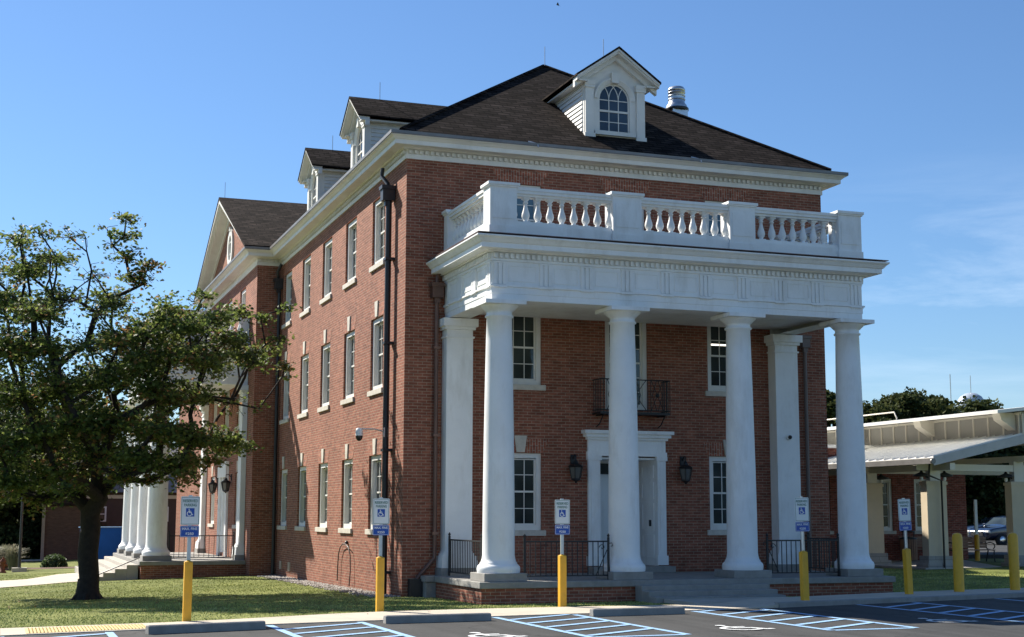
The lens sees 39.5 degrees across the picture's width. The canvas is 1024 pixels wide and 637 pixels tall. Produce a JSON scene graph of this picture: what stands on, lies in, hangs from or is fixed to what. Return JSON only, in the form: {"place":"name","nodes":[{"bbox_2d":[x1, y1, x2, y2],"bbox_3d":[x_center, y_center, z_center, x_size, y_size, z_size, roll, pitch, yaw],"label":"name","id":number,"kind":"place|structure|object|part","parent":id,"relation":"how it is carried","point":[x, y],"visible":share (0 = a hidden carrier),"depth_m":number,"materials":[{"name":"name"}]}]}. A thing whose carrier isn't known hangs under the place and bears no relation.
{"place":"outdoors","nodes":[
{"label":"outdoors","id":0,"kind":"place"},
{"bbox_2d":[21,559,41,560],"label":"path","id":1,"kind":"structure","parent":0,"point":[31,560],"depth_m":73.61,"materials":[{"name":"concrete"}]},
{"bbox_2d":[0,573,78,587],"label":"porch path","id":2,"kind":"structure","parent":0,"point":[63,578],"depth_m":46.44,"materials":[{"name":"concrete"}]},
{"bbox_2d":[78,527,121,558],"bbox_3d":[-16.555,9.351,57.879,2.000,1.760,1.280,4,-9,-27],"label":"blue container","id":3,"kind":"object","parent":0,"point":[110,540],"visible":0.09,"depth_m":57.41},
{"bbox_2d":[0,597,1023,636],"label":"parking lot","id":4,"kind":"structure","parent":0,"point":[694,624],"depth_m":22.24,"materials":[{"name":"grey asphalt"}]},
{"bbox_2d":[145,620,265,633],"bbox_3d":[-4.497,4.548,20.982,1.800,0.125,0.160,5,-9,-32],"label":"wheel stop","id":5,"kind":"object","parent":4,"relation":"on","point":[204,627],"visible":1,"depth_m":20.90,"materials":[{"name":"concrete"}]},
{"bbox_2d":[383,612,490,623],"bbox_3d":[-1.194,4.825,22.946,1.800,0.125,0.160,3,-9,-23],"label":"wheel stop","id":6,"kind":"object","parent":4,"relation":"on","point":[428,618],"visible":1,"depth_m":22.86,"materials":[{"name":"concrete"}]},
{"bbox_2d":[60,599,1023,636],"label":"blue parking stripes","id":7,"kind":"object","parent":4,"relation":"on","point":[111,634],"visible":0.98,"depth_m":22.46,"materials":[{"name":"paint"}]},
{"bbox_2d":[589,606,684,616],"bbox_3d":[2.177,5.065,24.639,1.800,0.125,0.160,4,-9,-24],"label":"wheel stop","id":8,"kind":"object","parent":4,"relation":"on","point":[597,612],"visible":1,"depth_m":24.56,"materials":[{"name":"concrete"}]},
{"bbox_2d":[468,618,967,636],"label":"wheelchair road symbols","id":9,"kind":"object","parent":4,"relation":"on","point":[724,627],"visible":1,"depth_m":21.77,"materials":[{"name":"white paint"}]},
{"bbox_2d":[774,592,1023,607],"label":"curb","id":10,"kind":"structure","parent":4,"relation":"on","point":[893,600],"depth_m":28.31,"materials":[{"name":"concrete"}]},
{"bbox_2d":[0,557,1023,627],"bbox_3d":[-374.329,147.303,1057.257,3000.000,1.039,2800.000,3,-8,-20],"label":"ground","id":11,"kind":"structure","parent":0,"point":[74,563],"depth_m":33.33,"materials":[{"name":"green plant"}]},
{"bbox_2d":[0,557,6,572],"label":"hydrant","id":12,"kind":"object","parent":11,"relation":"on","point":[2,564],"visible":0.97,"depth_m":55.66,"materials":[{"name":"red metal"}]},
{"bbox_2d":[0,544,29,570],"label":"grass clump","id":13,"kind":"object","parent":11,"relation":"on","point":[11,553],"visible":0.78,"depth_m":58.58,"materials":[{"name":"plant"}]},
{"bbox_2d":[12,497,26,571],"bbox_3d":[-19.618,8.029,56.979,0.560,4.150,0.560,3,-8,-20],"label":"lamp post","id":14,"kind":"object","parent":11,"relation":"on","point":[21,569],"visible":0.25,"depth_m":56.81,"materials":[{"name":"metal"}]},
{"bbox_2d":[7,567,74,568],"bbox_3d":[-18.840,10.471,59.849,8.254,0.191,2.778,-2,-8,12],"label":"mulch bed","id":15,"kind":"object","parent":11,"relation":"on","point":[49,567],"visible":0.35,"depth_m":60.26,"materials":[{"name":"brown soil"}]},
{"bbox_2d":[0,544,8,568],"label":"grass clump","id":16,"kind":"object","parent":15,"relation":"on","point":[3,546],"visible":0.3,"depth_m":60.54,"materials":[{"name":"plant"}]},
{"bbox_2d":[40,553,67,567],"bbox_3d":[-19.839,10.503,61.728,1.212,0.680,1.189,3,-8,-20],"label":"shrub","id":17,"kind":"object","parent":15,"relation":"on","point":[53,560],"visible":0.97,"depth_m":61.42,"materials":[{"name":"green plant"}]},
{"bbox_2d":[0,420,90,558],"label":"background tree","id":18,"kind":"object","parent":11,"relation":"on","point":[32,533],"visible":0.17,"depth_m":78.84,"materials":[{"name":"green plant"}]},
{"bbox_2d":[0,409,105,557],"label":"background tree","id":19,"kind":"object","parent":11,"relation":"on","point":[9,506],"visible":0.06,"depth_m":78.38,"materials":[{"name":"green plant"}]},
{"bbox_2d":[40,503,80,559],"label":"brown outbuilding","id":20,"kind":"structure","parent":11,"relation":"on","point":[60,532],"depth_m":74.10,"materials":[{"name":"brick"}]},
{"bbox_2d":[0,393,127,550],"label":"background tree","id":21,"kind":"object","parent":11,"relation":"on","point":[79,401],"visible":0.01,"depth_m":83.09,"materials":[{"name":"green plant"}]},
{"bbox_2d":[46,448,177,551],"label":"wall","id":22,"kind":"structure","parent":11,"relation":"on","point":[111,514],"depth_m":80.88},
{"bbox_2d":[100,506,106,521],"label":"window","id":23,"kind":"structure","parent":22,"relation":"in","point":[103,514],"depth_m":80.43,"materials":[{"name":"white paint"}]},
{"bbox_2d":[0,210,301,599],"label":"maple tree","id":24,"kind":"object","parent":11,"relation":"on","point":[94,431],"visible":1,"depth_m":32.26,"materials":[{"name":"green plant"}]},
{"bbox_2d":[8,585,486,620],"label":"fallen leaves","id":25,"kind":"object","parent":11,"relation":"on","point":[157,602],"visible":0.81,"depth_m":29.37,"materials":[{"name":"brown plant"}]},
{"bbox_2d":[257,575,400,597],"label":"gravel","id":26,"kind":"structure","parent":11,"relation":"on","point":[318,585],"depth_m":37.17,"materials":[{"name":"grey gravel"}]},
{"bbox_2d":[373,497,389,611],"bbox_3d":[-2.355,4.309,25.480,0.304,2.200,0.130,3,-8,-17],"label":"parking sign","id":27,"kind":"object","parent":11,"relation":"on","point":[381,509],"visible":1,"depth_m":25.52,"materials":[{"name":"metal"}]},
{"bbox_2d":[74,39,895,604],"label":"brick building","id":28,"kind":"structure","parent":11,"relation":"on","point":[484,289],"depth_m":33.89,"materials":[{"name":"red brick"}]},
{"bbox_2d":[99,558,138,574],"bbox_3d":[-12.716,8.079,45.424,1.669,0.892,0.035,3,-8,-20],"label":"handrail","id":29,"kind":"object","parent":28,"relation":"attached to","point":[118,566],"visible":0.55,"depth_m":45.48,"materials":[{"name":"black metal"}]},
{"bbox_2d":[168,531,234,557],"bbox_3d":[-10.227,7.477,46.924,2.160,0.960,0.060,3,-8,-20],"label":"iron railing","id":30,"kind":"object","parent":28,"relation":"on","point":[233,535],"visible":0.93,"depth_m":46.98,"materials":[{"name":"black metal"}]},
{"bbox_2d":[207,466,215,526],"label":"window","id":31,"kind":"structure","parent":28,"relation":"in","point":[212,471],"depth_m":54.94,"materials":[{"name":"white wood"}]},
{"bbox_2d":[208,476,217,493],"bbox_3d":[-11.167,6.229,53.190,0.370,0.683,0.400,3,-8,-20],"label":"wall lantern","id":32,"kind":"object","parent":28,"relation":"attached to","point":[212,484],"depth_m":53.10,"materials":[{"name":"black metal"}]},
{"bbox_2d":[214,398,217,432],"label":"window","id":33,"kind":"structure","parent":28,"relation":"in","point":[215,406],"depth_m":55.50,"materials":[{"name":"white wood"}]},
{"bbox_2d":[221,474,231,492],"bbox_3d":[-10.069,5.813,50.160,0.370,0.683,0.400,3,-8,-20],"label":"wall lantern","id":34,"kind":"object","parent":28,"relation":"attached to","point":[225,483],"depth_m":50.06,"materials":[{"name":"black metal"}]},
{"bbox_2d":[223,390,229,434],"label":"window","id":35,"kind":"structure","parent":28,"relation":"in","point":[227,417],"depth_m":52.61,"materials":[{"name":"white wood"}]},
{"bbox_2d":[232,461,237,528],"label":"window","id":36,"kind":"structure","parent":28,"relation":"in","point":[236,465],"depth_m":49.30,"materials":[{"name":"white wood"}]},
{"bbox_2d":[242,289,245,306],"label":"window","id":37,"kind":"structure","parent":28,"relation":"in","point":[244,292],"depth_m":50.27,"materials":[{"name":"white wood"}]},
{"bbox_2d":[277,457,288,529],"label":"window","id":38,"kind":"structure","parent":28,"relation":"in","point":[283,462],"depth_m":45.75,"materials":[{"name":"white wood"}]},
{"bbox_2d":[279,351,290,424],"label":"window","id":39,"kind":"structure","parent":28,"relation":"in","point":[287,357],"depth_m":46.21,"materials":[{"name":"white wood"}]},
{"bbox_2d":[282,271,291,328],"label":"window","id":40,"kind":"structure","parent":28,"relation":"in","point":[289,277],"depth_m":46.66,"materials":[{"name":"white wood"}]},
{"bbox_2d":[295,453,307,530],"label":"window","id":41,"kind":"structure","parent":28,"relation":"in","point":[302,459],"depth_m":43.02,"materials":[{"name":"white wood"}]},
{"bbox_2d":[297,341,309,418],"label":"window","id":42,"kind":"structure","parent":28,"relation":"in","point":[304,349],"depth_m":43.49,"materials":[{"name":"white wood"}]},
{"bbox_2d":[299,256,310,317],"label":"window","id":43,"kind":"structure","parent":28,"relation":"in","point":[307,270],"depth_m":43.92,"materials":[{"name":"white wood"}]},
{"bbox_2d":[315,449,329,531],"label":"window","id":44,"kind":"structure","parent":28,"relation":"in","point":[323,456],"depth_m":40.28,"materials":[{"name":"white wood"}]},
{"bbox_2d":[317,329,331,412],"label":"window","id":45,"kind":"structure","parent":28,"relation":"in","point":[326,337],"depth_m":40.74,"materials":[{"name":"white wood"}]},
{"bbox_2d":[319,238,331,304],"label":"window","id":46,"kind":"structure","parent":28,"relation":"in","point":[328,246],"depth_m":41.18,"materials":[{"name":"white wood"}]},
{"bbox_2d":[337,543,350,585],"bbox_3d":[-4.344,6.336,36.719,0.048,1.053,1.524,3,-8,-19],"label":"hose","id":47,"kind":"object","parent":28,"relation":"attached to","point":[350,562],"visible":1,"depth_m":36.46,"materials":[{"name":"black rubber"}]},
{"bbox_2d":[338,444,353,533],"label":"window","id":48,"kind":"structure","parent":28,"relation":"in","point":[347,452],"depth_m":37.53,"materials":[{"name":"white wood"}]},
{"bbox_2d":[340,316,356,404],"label":"window","id":49,"kind":"structure","parent":28,"relation":"in","point":[350,324],"depth_m":37.99,"materials":[{"name":"white wood"}]},
{"bbox_2d":[342,218,356,289],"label":"window","id":50,"kind":"structure","parent":28,"relation":"in","point":[352,227],"depth_m":38.44,"materials":[{"name":"white wood"}]},
{"bbox_2d":[356,427,384,440],"bbox_3d":[-3.255,2.682,33.004,0.755,0.322,0.170,3,-8,-20],"label":"security camera","id":51,"kind":"object","parent":28,"relation":"attached to","point":[359,434],"visible":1,"depth_m":32.86,"materials":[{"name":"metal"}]},
{"bbox_2d":[365,438,381,534],"bbox_3d":[-3.243,4.063,34.438,0.270,2.305,1.580,3,-8,-20],"label":"window","id":52,"kind":"structure","parent":28,"relation":"in","point":[374,447],"depth_m":34.82,"materials":[{"name":"white wood"}]},
{"bbox_2d":[367,300,383,396],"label":"window","id":53,"kind":"structure","parent":28,"relation":"in","point":[377,310],"depth_m":35.25,"materials":[{"name":"white wood"}]},
{"bbox_2d":[369,199,384,272],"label":"window","id":54,"kind":"structure","parent":28,"relation":"in","point":[379,241],"depth_m":35.70,"materials":[{"name":"white wood"}]},
{"bbox_2d":[448,532,481,575],"bbox_3d":[-1.013,5.092,30.617,0.060,0.960,2.310,3,-8,-20],"label":"iron railing","id":55,"kind":"object","parent":28,"relation":"on","point":[460,540],"visible":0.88,"depth_m":30.70,"materials":[{"name":"black metal"}]},
{"bbox_2d":[493,168,547,221],"bbox_3d":[0.176,-2.526,33.923,1.420,1.998,0.169,3,-8,-20],"label":"window","id":56,"kind":"structure","parent":28,"relation":"in","point":[527,178],"depth_m":34.01,"materials":[{"name":"white wood"}]},
{"bbox_2d":[512,316,545,390],"bbox_3d":[0.179,0.734,33.449,1.240,1.903,0.220,3,-8,-20],"label":"window","id":57,"kind":"structure","parent":28,"relation":"in","point":[526,331],"depth_m":33.55,"materials":[{"name":"white wood"}]},
{"bbox_2d":[514,435,548,535],"bbox_3d":[0.173,3.873,33.016,1.420,2.305,0.220,3,-8,-20],"label":"window","id":58,"kind":"structure","parent":28,"relation":"in","point":[527,465],"depth_m":33.11,"materials":[{"name":"white wood"}]},
{"bbox_2d":[523,533,612,579],"bbox_3d":[1.183,4.967,29.687,2.020,0.960,0.060,3,-8,-20],"label":"iron railing","id":59,"kind":"object","parent":28,"relation":"on","point":[551,575],"visible":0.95,"depth_m":29.69,"materials":[{"name":"black metal"}]},
{"bbox_2d":[568,454,582,482],"bbox_3d":[1.488,3.505,33.283,0.400,0.683,0.370,3,-8,-20],"label":"wall lantern","id":60,"kind":"object","parent":28,"relation":"attached to","point":[575,468],"depth_m":33.17,"materials":[{"name":"black metal"}]},
{"bbox_2d":[600,477,608,563],"bbox_3d":[2.449,4.914,34.622,0.960,2.080,0.063,3,-8,-20],"label":"door","id":61,"kind":"structure","parent":28,"relation":"in","point":[604,482],"depth_m":34.56,"materials":[{"name":"white paint"}]},
{"bbox_2d":[599,178,650,229],"bbox_3d":[2.736,-2.396,34.834,1.420,1.998,0.169,3,-8,-20],"label":"window","id":62,"kind":"structure","parent":28,"relation":"in","point":[608,184],"depth_m":34.88,"materials":[{"name":"white wood"}]},
{"bbox_2d":[605,321,646,409],"bbox_3d":[2.720,1.071,34.383,1.116,2.306,0.110,3,-8,-20],"label":"window","id":63,"kind":"structure","parent":28,"relation":"in","point":[640,328],"depth_m":34.46,"materials":[{"name":"white wood"}]},
{"bbox_2d":[592,378,670,428],"bbox_3d":[2.842,2.029,33.902,1.824,1.127,0.509,3,-8,-20],"label":"balconette","id":64,"kind":"object","parent":28,"relation":"attached to","point":[657,415],"visible":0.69,"depth_m":33.80,"materials":[{"name":"black metal"}]},
{"bbox_2d":[679,456,692,483],"bbox_3d":[4.171,3.641,34.236,0.400,0.683,0.370,3,-8,-20],"label":"wall lantern","id":65,"kind":"object","parent":28,"relation":"attached to","point":[685,469],"depth_m":34.13,"materials":[{"name":"black metal"}]},
{"bbox_2d":[702,440,726,534],"bbox_3d":[5.283,4.134,34.833,1.420,2.305,0.220,3,-8,-20],"label":"window","id":66,"kind":"structure","parent":28,"relation":"in","point":[717,465],"depth_m":34.77,"materials":[{"name":"white wood"}]},
{"bbox_2d":[705,326,725,396],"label":"window","id":67,"kind":"structure","parent":28,"relation":"in","point":[716,355],"depth_m":35.23,"materials":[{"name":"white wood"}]},
{"bbox_2d":[698,186,747,235],"bbox_3d":[5.287,-2.266,35.741,1.420,1.998,0.169,3,-8,-20],"label":"window","id":68,"kind":"structure","parent":28,"relation":"in","point":[708,193],"depth_m":35.74,"materials":[{"name":"white wood"}]},
{"bbox_2d":[763,533,839,575],"bbox_3d":[6.416,5.234,31.548,1.940,0.960,0.060,3,-8,-20],"label":"iron railing","id":69,"kind":"object","parent":28,"relation":"on","point":[772,546],"visible":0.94,"depth_m":31.54,"materials":[{"name":"black metal"}]},
{"bbox_2d":[807,532,836,570],"bbox_3d":[7.543,5.532,33.685,0.060,0.960,2.060,3,-8,-20],"label":"iron railing","id":70,"kind":"object","parent":28,"relation":"on","point":[808,549],"visible":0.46,"depth_m":34.20,"materials":[{"name":"black metal"}]},
{"bbox_2d":[555,499,569,606],"bbox_3d":[0.946,4.507,26.865,0.304,2.200,0.130,3,-8,-20],"label":"parking sign","id":71,"kind":"object","parent":11,"relation":"on","point":[562,512],"visible":1,"depth_m":26.89,"materials":[{"name":"metal"}]},
{"bbox_2d":[826,389,864,426],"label":"background tree","id":72,"kind":"object","parent":11,"relation":"on","point":[831,403],"visible":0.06,"depth_m":95.32,"materials":[{"name":"green plant"}]},
{"bbox_2d":[834,400,909,424],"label":"background tree","id":73,"kind":"object","parent":11,"relation":"on","point":[873,408],"visible":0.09,"depth_m":92.09,"materials":[{"name":"green plant"}]},
{"bbox_2d":[828,445,968,560],"bbox_3d":[10.058,7.726,56.926,13.200,4.920,9.600,3,-8,-20],"label":"brick annex","id":74,"kind":"object","parent":11,"relation":"on","point":[896,487],"visible":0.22,"depth_m":53.95,"materials":[{"name":"red brick"}]},
{"bbox_2d":[877,479,896,533],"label":"window","id":75,"kind":"structure","parent":74,"relation":"in","point":[887,495],"depth_m":53.78,"materials":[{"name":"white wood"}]},
{"bbox_2d":[914,479,925,533],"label":"window","id":76,"kind":"structure","parent":74,"relation":"in","point":[917,492],"depth_m":54.25,"materials":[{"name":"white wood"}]},
{"bbox_2d":[872,386,975,458],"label":"background tree","id":77,"kind":"object","parent":11,"relation":"on","point":[912,401],"visible":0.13,"depth_m":94.26,"materials":[{"name":"green plant"}]},
{"bbox_2d":[827,407,1023,569],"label":"pavilion","id":78,"kind":"structure","parent":11,"relation":"on","point":[933,447],"depth_m":47.78,"materials":[{"name":"paint"}]},
{"bbox_2d":[827,411,896,425],"bbox_3d":[12.973,4.175,56.112,0.056,0.546,7.448,3,-8,-20],"label":"roof railing","id":79,"kind":"object","parent":78,"relation":"on","point":[873,414],"visible":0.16,"depth_m":53.74,"materials":[{"name":"white metal"}]},
{"bbox_2d":[877,474,888,482],"bbox_3d":[13.008,5.647,50.237,0.585,0.340,0.560,3,-8,-20],"label":"pillar lamp","id":80,"kind":"object","parent":78,"relation":"attached to","point":[881,477],"visible":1,"depth_m":50.12,"materials":[{"name":"black metal"}]},
{"bbox_2d":[899,530,917,560],"bbox_3d":[14.645,8.374,52.601,0.660,1.120,0.660,3,-8,-20],"label":"litter bin","id":81,"kind":"object","parent":78,"relation":"on","point":[912,544],"visible":0.77,"depth_m":52.36,"materials":[{"name":"black metal"}]},
{"bbox_2d":[898,536,922,560],"bbox_3d":[15.336,8.556,53.020,1.810,0.932,0.603,3,-8,-20],"label":"park bench","id":82,"kind":"object","parent":78,"relation":"on","point":[919,539],"visible":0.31,"depth_m":53.22,"materials":[{"name":"black metal"}]},
{"bbox_2d":[913,470,927,480],"bbox_3d":[13.401,5.144,46.588,0.585,0.340,0.560,3,-8,-20],"label":"pillar lamp","id":83,"kind":"object","parent":78,"relation":"attached to","point":[921,474],"visible":0.98,"depth_m":46.47,"materials":[{"name":"black metal"}]},
{"bbox_2d":[940,471,952,480],"bbox_3d":[14.225,5.186,46.881,0.585,0.340,0.560,3,-8,-20],"label":"pillar lamp","id":84,"kind":"object","parent":78,"relation":"attached to","point":[944,474],"visible":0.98,"depth_m":46.74,"materials":[{"name":"black metal"}]},
{"bbox_2d":[948,536,995,561],"bbox_3d":[16.617,8.374,51.686,1.810,0.932,0.603,3,-8,-20],"label":"park bench","id":85,"kind":"object","parent":78,"relation":"on","point":[971,539],"visible":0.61,"depth_m":51.94,"materials":[{"name":"black metal"}]},
{"bbox_2d":[997,472,1013,481],"bbox_3d":[16.554,5.304,47.709,0.585,0.340,0.560,3,-8,-20],"label":"pillar lamp","id":86,"kind":"object","parent":78,"relation":"attached to","point":[1005,475],"visible":1,"depth_m":47.59,"materials":[{"name":"black metal"}]},
{"bbox_2d":[949,374,951,400],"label":"radio mast","id":87,"kind":"object","parent":11,"relation":"on","point":[950,387],"visible":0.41,"depth_m":303.61,"materials":[{"name":"metal"}]},
{"bbox_2d":[915,395,1023,524],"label":"background tree","id":88,"kind":"object","parent":11,"relation":"on","point":[990,490],"visible":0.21,"depth_m":93.34,"materials":[{"name":"green plant"}]},
{"bbox_2d":[956,376,983,411],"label":"water tank","id":89,"kind":"object","parent":11,"relation":"on","point":[967,395],"visible":0.24,"depth_m":301.83,"materials":[{"name":"metal"}]},
{"bbox_2d":[973,500,979,560],"bbox_3d":[16.931,7.715,51.927,0.180,2.200,0.171,3,-8,-20],"label":"bollard sign","id":90,"kind":"object","parent":11,"relation":"on","point":[976,546],"visible":1,"depth_m":51.87,"materials":[{"name":"metal"}]},
{"bbox_2d":[949,395,1023,520],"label":"background tree","id":91,"kind":"object","parent":11,"relation":"on","point":[995,405],"visible":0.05,"depth_m":96.65,"materials":[{"name":"green plant"}]},
{"bbox_2d":[0,588,1023,635],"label":"sidewalk","id":92,"kind":"structure","parent":0,"point":[756,603],"depth_m":25.27,"materials":[{"name":"concrete"}]},
{"bbox_2d":[25,624,145,632],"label":"tactile paving","id":93,"kind":"structure","parent":92,"relation":"on","point":[76,628],"depth_m":21.25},
{"bbox_2d":[180,495,199,620],"bbox_3d":[-5.223,3.959,22.987,0.304,2.200,0.130,3,-8,-19],"label":"parking sign","id":94,"kind":"object","parent":92,"relation":"on","point":[190,511],"visible":0.99,"depth_m":23.02,"materials":[{"name":"metal"}]},
{"bbox_2d":[794,496,809,600],"bbox_3d":[5.646,4.558,27.608,0.304,2.200,0.130,1,-8,-17],"label":"parking sign","id":95,"kind":"object","parent":92,"relation":"on","point":[801,510],"visible":1,"depth_m":27.63,"materials":[{"name":"metal"}]},
{"bbox_2d":[898,498,912,593],"bbox_3d":[8.271,4.873,29.856,0.304,2.200,0.130,1,-8,-20],"label":"parking sign","id":96,"kind":"object","parent":92,"relation":"on","point":[904,511],"visible":0.98,"depth_m":29.87,"materials":[{"name":"metal"}]},
{"bbox_2d":[952,533,964,591],"bbox_3d":[9.661,5.386,30.827,0.220,1.475,0.220,3,-8,-20],"label":"bollard","id":97,"kind":"object","parent":92,"relation":"on","point":[957,554],"visible":0.84,"depth_m":30.76,"materials":[{"name":"yellow metal"}]},
{"bbox_2d":[1008,533,1019,589],"bbox_3d":[11.149,5.498,31.619,0.220,1.475,0.220,3,-8,-20],"label":"bollard","id":98,"kind":"object","parent":92,"relation":"on","point":[1013,557],"visible":0.81,"depth_m":31.55,"materials":[{"name":"yellow metal"}]},
{"bbox_2d":[0,0,1023,444],"label":"sky","id":99,"kind":"structure","parent":0,"point":[147,109],"materials":[{"name":"blue"}]},
{"bbox_2d":[664,597,775,604],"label":"entrance path","id":100,"kind":"structure","parent":0,"point":[698,601],"depth_m":28.36,"materials":[{"name":"concrete"}]},
{"bbox_2d":[968,541,1007,558],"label":"parking lot","id":101,"kind":"structure","parent":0,"point":[1001,551],"depth_m":59.08,"materials":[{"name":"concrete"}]},
{"bbox_2d":[967,516,1005,529],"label":"parked car","id":102,"kind":"object","parent":101,"relation":"on","point":[985,520],"visible":0.09,"depth_m":87.60,"materials":[{"name":"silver metal"}]},
{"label":"windows","id":103,"kind":"part","parent":102,"relation":"part of","materials":[{"name":"black glass"}]},
{"bbox_2d":[967,517,1006,544],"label":"parked car","id":104,"kind":"object","parent":101,"relation":"on","point":[994,529],"visible":0.51,"depth_m":74.55,"materials":[{"name":"blue paint"}]},
{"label":"windows","id":105,"kind":"part","parent":104,"relation":"part of","materials":[{"name":"grey glass"}]}
]}

